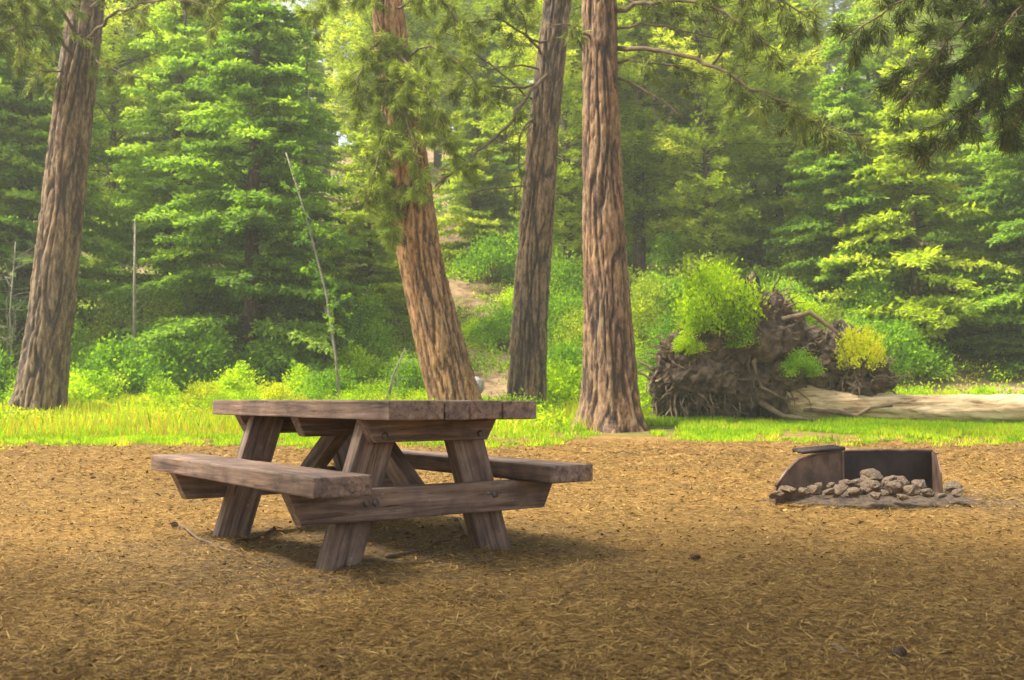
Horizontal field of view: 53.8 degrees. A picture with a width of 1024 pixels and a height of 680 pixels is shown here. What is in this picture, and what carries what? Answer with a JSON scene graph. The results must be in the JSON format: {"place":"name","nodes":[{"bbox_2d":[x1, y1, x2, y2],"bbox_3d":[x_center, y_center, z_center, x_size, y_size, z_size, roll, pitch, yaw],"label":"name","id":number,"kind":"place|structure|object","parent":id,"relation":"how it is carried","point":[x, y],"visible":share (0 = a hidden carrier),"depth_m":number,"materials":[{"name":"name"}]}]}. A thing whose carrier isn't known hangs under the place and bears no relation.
{"place":"outdoors","nodes":[
{"label":"outdoors","id":0,"kind":"place"},
{"bbox_2d":[0,142,1023,679],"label":"ground","id":1,"kind":"structure","parent":0,"point":[462,290],"depth_m":4.94,"materials":[{"name":"brown soil"}]},
{"bbox_2d":[0,345,17,402],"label":"shrub","id":2,"kind":"object","parent":1,"relation":"on","point":[5,379],"visible":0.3,"depth_m":27.36,"materials":[{"name":"green plant"}]},
{"bbox_2d":[0,315,21,374],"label":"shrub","id":3,"kind":"object","parent":1,"relation":"on","point":[2,346],"visible":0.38,"depth_m":31.27,"materials":[{"name":"green plant"}]},
{"bbox_2d":[0,236,34,385],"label":"dead tree","id":4,"kind":"object","parent":1,"relation":"on","point":[9,314],"visible":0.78,"depth_m":28.10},
{"bbox_2d":[0,33,92,373],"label":"fir tree","id":5,"kind":"object","parent":1,"relation":"on","point":[6,156],"visible":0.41,"depth_m":32.57,"materials":[{"name":"green plant"}]},
{"bbox_2d":[13,297,120,371],"bbox_3d":[-13.687,0.349,31.068,3.072,3.317,2.865,1,-3,-10],"label":"young tree","id":6,"kind":"object","parent":1,"relation":"on","point":[77,348],"visible":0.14,"depth_m":31.01,"materials":[{"name":"green plant"}]},
{"bbox_2d":[0,0,152,363],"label":"fir tree","id":7,"kind":"object","parent":1,"relation":"on","point":[22,214],"visible":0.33,"depth_m":33.58,"materials":[{"name":"green plant"}]},
{"bbox_2d":[68,362,130,403],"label":"shrub","id":8,"kind":"object","parent":1,"relation":"on","point":[76,385],"visible":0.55,"depth_m":26.68,"materials":[{"name":"green plant"}]},
{"bbox_2d":[74,287,138,368],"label":"young tree","id":9,"kind":"object","parent":1,"relation":"on","point":[99,327],"visible":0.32,"depth_m":32.72,"materials":[{"name":"green plant"}]},
{"bbox_2d":[0,0,234,411],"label":"pine tree","id":10,"kind":"object","parent":1,"relation":"on","point":[42,376],"visible":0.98,"depth_m":23.74,"materials":[{"name":"brown plant"}]},
{"bbox_2d":[33,0,205,280],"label":"pine tree","id":11,"kind":"object","parent":1,"relation":"on","point":[142,59],"visible":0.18,"depth_m":40.70,"materials":[{"name":"green plant"}]},
{"bbox_2d":[74,282,170,352],"bbox_3d":[-13.065,-0.356,34.131,3.688,3.137,3.156,0,-3,-8],"label":"shrub","id":12,"kind":"object","parent":1,"relation":"on","point":[126,301],"visible":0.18,"depth_m":33.52,"materials":[{"name":"green plant"}]},
{"bbox_2d":[69,330,193,404],"bbox_3d":[-11.220,0.910,28.475,3.923,2.378,3.782,-1,-4,20],"label":"shrub","id":13,"kind":"object","parent":1,"relation":"on","point":[137,368],"visible":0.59,"depth_m":28.10,"materials":[{"name":"green plant"}]},
{"bbox_2d":[116,214,148,395],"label":"dead tree","id":14,"kind":"object","parent":1,"relation":"on","point":[134,295],"visible":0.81,"depth_m":29.62,"materials":[{"name":"grey wood"}]},
{"bbox_2d":[88,0,202,232],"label":"fir tree","id":15,"kind":"object","parent":1,"relation":"on","point":[130,139],"visible":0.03,"depth_m":55.38,"materials":[{"name":"green plant"}]},
{"bbox_2d":[112,288,182,359],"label":"young tree","id":16,"kind":"object","parent":1,"relation":"on","point":[156,311],"visible":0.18,"depth_m":33.34,"materials":[{"name":"green plant"}]},
{"bbox_2d":[127,372,185,402],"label":"shrub","id":17,"kind":"object","parent":1,"relation":"on","point":[163,389],"visible":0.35,"depth_m":26.94,"materials":[{"name":"green plant"}]},
{"bbox_2d":[78,0,263,316],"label":"fir tree","id":18,"kind":"object","parent":1,"relation":"on","point":[157,185],"visible":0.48,"depth_m":36.81,"materials":[{"name":"green plant"}]},
{"bbox_2d":[126,316,249,391],"bbox_3d":[-10.116,0.573,31.102,4.250,2.577,4.097,2,-4,-33],"label":"shrub","id":19,"kind":"object","parent":1,"relation":"on","point":[175,349],"visible":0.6,"depth_m":30.32,"materials":[{"name":"green plant"}]},
{"bbox_2d":[146,244,243,348],"bbox_3d":[-11.148,-1.398,35.064,3.839,4.147,3.581,2,-4,-36],"label":"young tree","id":20,"kind":"object","parent":1,"relation":"on","point":[190,311],"visible":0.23,"depth_m":34.73,"materials":[{"name":"green plant"}]},
{"bbox_2d":[180,378,222,400],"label":"shrub","id":21,"kind":"object","parent":1,"relation":"on","point":[204,391],"visible":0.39,"depth_m":27.73,"materials":[{"name":"yellow plant"}]},
{"bbox_2d":[163,289,243,338],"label":"shrub","id":22,"kind":"object","parent":1,"relation":"on","point":[239,306],"visible":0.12,"depth_m":35.59,"materials":[{"name":"green plant"}]},
{"bbox_2d":[147,9,272,241],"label":"fir tree","id":23,"kind":"object","parent":1,"relation":"on","point":[223,47],"visible":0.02,"depth_m":51.61,"materials":[{"name":"green plant"}]},
{"bbox_2d":[179,324,242,385],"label":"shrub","id":24,"kind":"object","parent":1,"relation":"on","point":[218,357],"visible":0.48,"depth_m":30.76,"materials":[{"name":"green plant"}]},
{"bbox_2d":[206,358,264,395],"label":"shrub","id":25,"kind":"object","parent":1,"relation":"on","point":[233,380],"visible":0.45,"depth_m":28.62,"materials":[{"name":"green plant"}]},
{"bbox_2d":[104,0,397,382],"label":"fir tree","id":26,"kind":"object","parent":1,"relation":"on","point":[260,93],"visible":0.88,"depth_m":32.35,"materials":[{"name":"green plant"}]},
{"bbox_2d":[245,378,298,399],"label":"shrub","id":27,"kind":"object","parent":1,"relation":"on","point":[276,392],"visible":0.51,"depth_m":26.72,"materials":[{"name":"yellow plant"}]},
{"bbox_2d":[229,319,339,383],"bbox_3d":[-7.190,0.446,32.101,3.596,2.180,3.467,3,-4,-40],"label":"shrub","id":28,"kind":"object","parent":1,"relation":"on","point":[303,349],"visible":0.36,"depth_m":31.36,"materials":[{"name":"green plant"}]},
{"bbox_2d":[0,388,579,428],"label":"undergrowth","id":29,"kind":"object","parent":1,"relation":"on","point":[54,414],"visible":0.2,"depth_m":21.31,"materials":[{"name":"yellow plant"}]},
{"bbox_2d":[274,363,320,398],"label":"shrub","id":30,"kind":"object","parent":1,"relation":"on","point":[296,379],"visible":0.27,"depth_m":28.27,"materials":[{"name":"green plant"}]},
{"bbox_2d":[259,27,348,262],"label":"fir tree","id":31,"kind":"object","parent":1,"relation":"on","point":[318,94],"visible":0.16,"depth_m":43.42,"materials":[{"name":"green plant"}]},
{"bbox_2d":[279,145,353,398],"bbox_3d":[-5.040,-1.617,26.929,2.308,7.336,1.295,-1,-4,22],"label":"sapling","id":32,"kind":"object","parent":1,"relation":"on","point":[298,185],"visible":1,"depth_m":26.92,"materials":[{"name":"green plant"}]},
{"bbox_2d":[290,0,366,180],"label":"pine tree","id":33,"kind":"object","parent":1,"relation":"on","point":[310,3],"visible":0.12,"depth_m":68.77,"materials":[{"name":"green plant"}]},
{"bbox_2d":[294,364,375,399],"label":"shrub","id":34,"kind":"object","parent":1,"relation":"on","point":[326,387],"visible":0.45,"depth_m":27.24,"materials":[{"name":"green plant"}]},
{"bbox_2d":[318,292,379,353],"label":"young tree","id":35,"kind":"object","parent":1,"relation":"on","point":[336,313],"visible":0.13,"depth_m":33.86,"materials":[{"name":"green plant"}]},
{"bbox_2d":[321,340,398,381],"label":"shrub","id":36,"kind":"object","parent":1,"relation":"on","point":[346,359],"visible":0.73,"depth_m":31.56,"materials":[{"name":"green plant"}]},
{"bbox_2d":[318,121,410,324],"bbox_3d":[-5.369,-4.078,37.575,4.852,8.071,4.758,0,-3,8],"label":"pine tree","id":37,"kind":"object","parent":1,"relation":"on","point":[355,227],"visible":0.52,"depth_m":36.68,"materials":[{"name":"green plant"}]},
{"bbox_2d":[320,282,411,370],"bbox_3d":[-4.726,-0.373,33.138,2.880,3.110,2.686,3,-4,-40],"label":"young tree","id":38,"kind":"object","parent":1,"relation":"on","point":[374,340],"visible":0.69,"depth_m":32.66,"materials":[{"name":"green plant"}]},
{"bbox_2d":[151,400,592,572],"bbox_3d":[-0.836,0.739,5.389,1.505,0.836,2.128,2,-4,-37],"label":"picnic table","id":39,"kind":"object","parent":1,"relation":"on","point":[346,500],"visible":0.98,"depth_m":4.89,"materials":[{"name":"wood"}]},
{"bbox_2d":[348,377,401,398],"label":"shrub","id":40,"kind":"object","parent":1,"relation":"on","point":[380,390],"visible":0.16,"depth_m":27.27,"materials":[{"name":"green plant"}]},
{"bbox_2d":[365,241,408,313],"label":"young tree","id":41,"kind":"object","parent":1,"relation":"on","point":[401,292],"visible":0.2,"depth_m":37.63,"materials":[{"name":"green plant"}]},
{"bbox_2d":[304,0,486,245],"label":"pine tree","id":42,"kind":"object","parent":1,"relation":"on","point":[358,31],"visible":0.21,"depth_m":48.98,"materials":[{"name":"green plant"}]},
{"bbox_2d":[294,0,499,399],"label":"pine tree","id":43,"kind":"object","parent":1,"relation":"on","point":[399,124],"visible":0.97,"depth_m":23.37,"materials":[{"name":"orange plant"}]},
{"bbox_2d":[371,350,425,398],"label":"shrub","id":44,"kind":"object","parent":1,"relation":"on","point":[410,372],"visible":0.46,"depth_m":28.67,"materials":[{"name":"green plant"}]},
{"bbox_2d":[407,0,502,205],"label":"pine tree","id":45,"kind":"object","parent":1,"relation":"on","point":[452,51],"visible":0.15,"depth_m":55.99,"materials":[{"name":"green plant"}]},
{"bbox_2d":[432,78,521,269],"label":"pine tree","id":46,"kind":"object","parent":1,"relation":"on","point":[484,214],"visible":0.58,"depth_m":45.90,"materials":[{"name":"green plant"}]},
{"bbox_2d":[447,231,517,283],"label":"shrub","id":47,"kind":"object","parent":1,"relation":"on","point":[490,254],"visible":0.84,"depth_m":40.77,"materials":[{"name":"green plant"}]},
{"bbox_2d":[433,0,531,204],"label":"fir tree","id":48,"kind":"object","parent":1,"relation":"on","point":[503,156],"visible":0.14,"depth_m":55.62,"materials":[{"name":"green plant"}]},
{"bbox_2d":[3,132,962,274],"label":"undergrowth","id":49,"kind":"object","parent":1,"relation":"on","point":[438,204],"visible":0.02,"depth_m":57.24,"materials":[{"name":"green plant"}]},
{"bbox_2d":[466,304,512,345],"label":"shrub","id":50,"kind":"object","parent":1,"relation":"on","point":[501,320],"visible":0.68,"depth_m":35.10,"materials":[{"name":"green plant"}]},
{"bbox_2d":[0,246,1023,415],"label":"undergrowth","id":51,"kind":"object","parent":1,"relation":"on","point":[486,307],"visible":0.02,"depth_m":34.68,"materials":[{"name":"green plant"}]},
{"bbox_2d":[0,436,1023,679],"bbox_3d":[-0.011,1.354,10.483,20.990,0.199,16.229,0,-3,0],"label":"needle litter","id":52,"kind":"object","parent":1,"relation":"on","point":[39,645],"visible":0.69,"depth_m":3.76,"materials":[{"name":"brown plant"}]},
{"bbox_2d":[0,410,1023,444],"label":"grass","id":53,"kind":"structure","parent":1,"relation":"on","point":[867,426],"depth_m":19.75,"materials":[{"name":"green plant"}]},
{"bbox_2d":[0,387,1023,431],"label":"tall grass","id":54,"kind":"structure","parent":1,"relation":"on","point":[197,420],"depth_m":20.63,"materials":[{"name":"green plant"}]},
{"bbox_2d":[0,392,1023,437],"bbox_3d":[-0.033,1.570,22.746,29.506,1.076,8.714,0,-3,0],"label":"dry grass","id":55,"kind":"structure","parent":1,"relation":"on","point":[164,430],"depth_m":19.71,"materials":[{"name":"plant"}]},
{"bbox_2d":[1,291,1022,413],"bbox_3d":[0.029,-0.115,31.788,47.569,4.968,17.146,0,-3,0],"label":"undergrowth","id":56,"kind":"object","parent":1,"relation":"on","point":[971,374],"visible":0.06,"depth_m":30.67,"materials":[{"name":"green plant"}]},
{"bbox_2d":[422,0,627,410],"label":"pine tree","id":57,"kind":"object","parent":1,"relation":"on","point":[528,350],"visible":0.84,"depth_m":24.81,"materials":[{"name":"brown plant"}]},
{"bbox_2d":[546,357,581,404],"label":"shrub","id":58,"kind":"object","parent":1,"relation":"on","point":[559,385],"visible":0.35,"depth_m":26.39,"materials":[{"name":"green plant"}]},
{"bbox_2d":[547,336,582,396],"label":"shrub","id":59,"kind":"object","parent":1,"relation":"on","point":[569,352],"visible":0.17,"depth_m":29.69,"materials":[{"name":"green plant"}]},
{"bbox_2d":[547,286,583,353],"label":"shrub","id":60,"kind":"object","parent":1,"relation":"on","point":[561,304],"visible":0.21,"depth_m":34.66,"materials":[{"name":"green plant"}]},
{"bbox_2d":[548,243,583,321],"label":"bush","id":61,"kind":"object","parent":1,"relation":"on","point":[559,274],"visible":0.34,"depth_m":36.86,"materials":[{"name":"green plant"}]},
{"bbox_2d":[548,299,583,364],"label":"young tree","id":62,"kind":"object","parent":1,"relation":"on","point":[573,331],"visible":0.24,"depth_m":32.91,"materials":[{"name":"green plant"}]},
{"bbox_2d":[471,0,674,286],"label":"pine tree","id":63,"kind":"object","parent":1,"relation":"on","point":[568,170],"visible":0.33,"depth_m":39.79,"materials":[{"name":"green plant"}]},
{"bbox_2d":[491,3,669,244],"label":"pine tree","id":64,"kind":"object","parent":1,"relation":"on","point":[527,103],"visible":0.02,"depth_m":48.77,"materials":[{"name":"green plant"}]},
{"bbox_2d":[524,1,750,281],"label":"pine tree","id":65,"kind":"object","parent":1,"relation":"on","point":[636,165],"visible":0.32,"depth_m":41.82,"materials":[{"name":"green plant"}]},
{"bbox_2d":[629,265,673,348],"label":"shrub","id":66,"kind":"object","parent":1,"relation":"on","point":[642,304],"visible":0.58,"depth_m":35.73,"materials":[{"name":"green plant"}]},
{"bbox_2d":[633,266,688,333],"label":"shrub","id":67,"kind":"object","parent":1,"relation":"on","point":[673,290],"visible":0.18,"depth_m":36.64,"materials":[{"name":"green plant"}]},
{"bbox_2d":[635,299,687,373],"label":"young tree","id":68,"kind":"object","parent":1,"relation":"on","point":[662,330],"visible":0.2,"depth_m":32.86,"materials":[{"name":"green plant"}]},
{"bbox_2d":[618,1,755,235],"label":"pine tree","id":69,"kind":"object","parent":1,"relation":"on","point":[661,161],"visible":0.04,"depth_m":52.97,"materials":[{"name":"green plant"}]},
{"bbox_2d":[664,244,732,328],"bbox_3d":[6.930,-1.631,37.126,3.249,3.701,3.207,-2,-4,27],"label":"bush","id":70,"kind":"object","parent":1,"relation":"on","point":[694,269],"visible":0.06,"depth_m":37.20,"materials":[{"name":"green plant"}]},
{"bbox_2d":[650,215,751,268],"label":"shrub","id":71,"kind":"object","parent":1,"relation":"on","point":[663,244],"visible":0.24,"depth_m":44.74,"materials":[{"name":"green plant"}]},
{"bbox_2d":[541,0,879,432],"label":"pine tree","id":72,"kind":"object","parent":1,"relation":"on","point":[609,400],"visible":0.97,"depth_m":20.62,"materials":[{"name":"red plant"}]},
{"bbox_2d":[617,0,823,276],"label":"pine tree","id":73,"kind":"object","parent":1,"relation":"on","point":[708,194],"visible":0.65,"depth_m":39.75,"materials":[{"name":"green plant"}]},
{"bbox_2d":[696,0,835,214],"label":"pine tree","id":74,"kind":"object","parent":1,"relation":"on","point":[756,184],"visible":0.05,"depth_m":54.32,"materials":[{"name":"green plant"}]},
{"bbox_2d":[701,0,875,271],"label":"pine tree","id":75,"kind":"object","parent":1,"relation":"on","point":[780,204],"visible":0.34,"depth_m":43.68,"materials":[{"name":"green plant"}]},
{"bbox_2d":[758,227,831,310],"bbox_3d":[10.963,-2.710,39.256,3.249,3.701,3.207,-2,-4,32],"label":"young tree","id":76,"kind":"object","parent":1,"relation":"on","point":[792,258],"visible":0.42,"depth_m":38.85,"materials":[{"name":"green plant"}]},
{"bbox_2d":[760,273,830,325],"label":"shrub","id":77,"kind":"object","parent":1,"relation":"on","point":[782,284],"visible":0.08,"depth_m":35.96,"materials":[{"name":"green plant"}]},
{"bbox_2d":[746,0,850,196],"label":"fir tree","id":78,"kind":"object","parent":1,"relation":"on","point":[810,49],"visible":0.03,"depth_m":56.61,"materials":[{"name":"green plant"}]},
{"bbox_2d":[791,0,846,99],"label":"pine tree","id":79,"kind":"object","parent":1,"relation":"on","point":[828,14],"visible":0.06,"depth_m":76.69,"materials":[{"name":"green plant"}]},
{"bbox_2d":[806,293,850,331],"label":"shrub","id":80,"kind":"object","parent":1,"relation":"on","point":[827,316],"visible":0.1,"depth_m":35.02,"materials":[{"name":"green plant"}]},
{"bbox_2d":[637,270,1023,423],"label":"fallen tree","id":81,"kind":"object","parent":1,"relation":"on","point":[718,379],"visible":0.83,"depth_m":22.06,"materials":[{"name":"wood"}]},
{"bbox_2d":[671,327,711,355],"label":"shrub","id":82,"kind":"object","parent":81,"relation":"on","point":[689,345],"visible":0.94,"depth_m":21.87,"materials":[{"name":"green plant"}]},
{"bbox_2d":[669,252,772,336],"bbox_3d":[4.605,-0.982,22.324,2.243,2.121,2.532,-1,-3,13],"label":"shrub","id":83,"kind":"object","parent":81,"relation":"on","point":[698,298],"visible":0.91,"depth_m":21.83,"materials":[{"name":"green plant"}]},
{"bbox_2d":[718,307,760,350],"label":"shrub","id":84,"kind":"object","parent":81,"relation":"on","point":[749,337],"visible":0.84,"depth_m":21.73,"materials":[{"name":"green plant"}]},
{"bbox_2d":[776,347,827,378],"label":"shrub","id":85,"kind":"object","parent":81,"relation":"on","point":[793,365],"visible":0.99,"depth_m":21.76,"materials":[{"name":"green plant"}]},
{"bbox_2d":[781,290,830,322],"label":"shrub","id":86,"kind":"object","parent":81,"relation":"on","point":[808,305],"visible":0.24,"depth_m":23.39,"materials":[{"name":"green plant"}]},
{"bbox_2d":[832,320,887,376],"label":"shrub","id":87,"kind":"object","parent":81,"relation":"on","point":[853,346],"visible":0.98,"depth_m":22.00,"materials":[{"name":"yellow plant"}]},
{"bbox_2d":[797,0,869,115],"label":"pine tree","id":88,"kind":"object","parent":1,"relation":"on","point":[829,69],"visible":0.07,"depth_m":79.34,"materials":[{"name":"green plant"}]},
{"bbox_2d":[762,11,930,319],"bbox_3d":[12.325,-6.247,38.345,6.390,12.468,6.666,2,-4,-27],"label":"fir tree","id":89,"kind":"object","parent":1,"relation":"on","point":[829,170],"visible":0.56,"depth_m":38.00,"materials":[{"name":"green plant"}]},
{"bbox_2d":[775,445,942,504],"bbox_3d":[2.613,1.040,7.714,1.682,0.465,0.401,1,-4,-20],"label":"fire ring","id":90,"kind":"object","parent":1,"relation":"on","point":[824,465],"visible":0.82,"depth_m":7.81,"materials":[{"name":"metal"}]},
{"bbox_2d":[825,307,899,391],"bbox_3d":[10.683,0.429,32.032,3.404,2.896,2.913,2,-4,-27],"label":"shrub","id":91,"kind":"object","parent":1,"relation":"on","point":[859,320],"visible":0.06,"depth_m":31.55,"materials":[{"name":"green plant"}]},
{"bbox_2d":[760,487,984,508],"bbox_3d":[2.678,1.140,7.497,1.720,0.150,1.000,0,-3,0],"label":"ash heap","id":92,"kind":"object","parent":1,"relation":"on","point":[864,499],"visible":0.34,"depth_m":7.21,"materials":[{"name":"grey"}]},
{"bbox_2d":[820,0,928,242],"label":"fir tree","id":93,"kind":"object","parent":1,"relation":"on","point":[877,67],"visible":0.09,"depth_m":48.46,"materials":[{"name":"green plant"}]},
{"bbox_2d":[827,245,932,348],"bbox_3d":[13.146,-1.370,36.144,3.648,3.939,3.402,-1,-3,15],"label":"young tree","id":94,"kind":"object","parent":1,"relation":"on","point":[874,302],"visible":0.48,"depth_m":35.68,"materials":[{"name":"green plant"}]},
{"bbox_2d":[841,1,960,88],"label":"pine tree","id":95,"kind":"object","parent":1,"relation":"on","point":[931,46],"visible":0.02,"depth_m":70.44,"materials":[{"name":"green plant"}]},
{"bbox_2d":[811,32,1023,343],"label":"pine tree","id":96,"kind":"object","parent":1,"relation":"on","point":[942,206],"visible":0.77,"depth_m":35.77,"materials":[{"name":"green plant"}]},
{"bbox_2d":[873,311,966,379],"bbox_3d":[12.810,0.291,33.496,3.782,2.378,3.923,2,-4,-24],"label":"shrub","id":97,"kind":"object","parent":1,"relation":"on","point":[909,346],"visible":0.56,"depth_m":32.69,"materials":[{"name":"green plant"}]},
{"bbox_2d":[822,0,1023,178],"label":"pine tree","id":98,"kind":"object","parent":1,"relation":"on","point":[936,90],"visible":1,"depth_m":14.56,"materials":[{"name":"green plant"}]},
{"bbox_2d":[845,0,1002,249],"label":"pine tree","id":99,"kind":"object","parent":1,"relation":"on","point":[956,86],"visible":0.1,"depth_m":47.20,"materials":[{"name":"green plant"}]},
{"bbox_2d":[917,0,1023,264],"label":"fir tree","id":100,"kind":"object","parent":1,"relation":"on","point":[970,189],"visible":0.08,"depth_m":44.20,"materials":[{"name":"green plant"}]},
{"bbox_2d":[926,13,1023,380],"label":"fir tree","id":101,"kind":"object","parent":1,"relation":"on","point":[1006,172],"visible":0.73,"depth_m":34.53,"materials":[{"name":"green plant"}]},
{"bbox_2d":[0,429,1023,449],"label":"grass","id":102,"kind":"structure","parent":0,"point":[543,441],"depth_m":17.19,"materials":[{"name":"green plant"}]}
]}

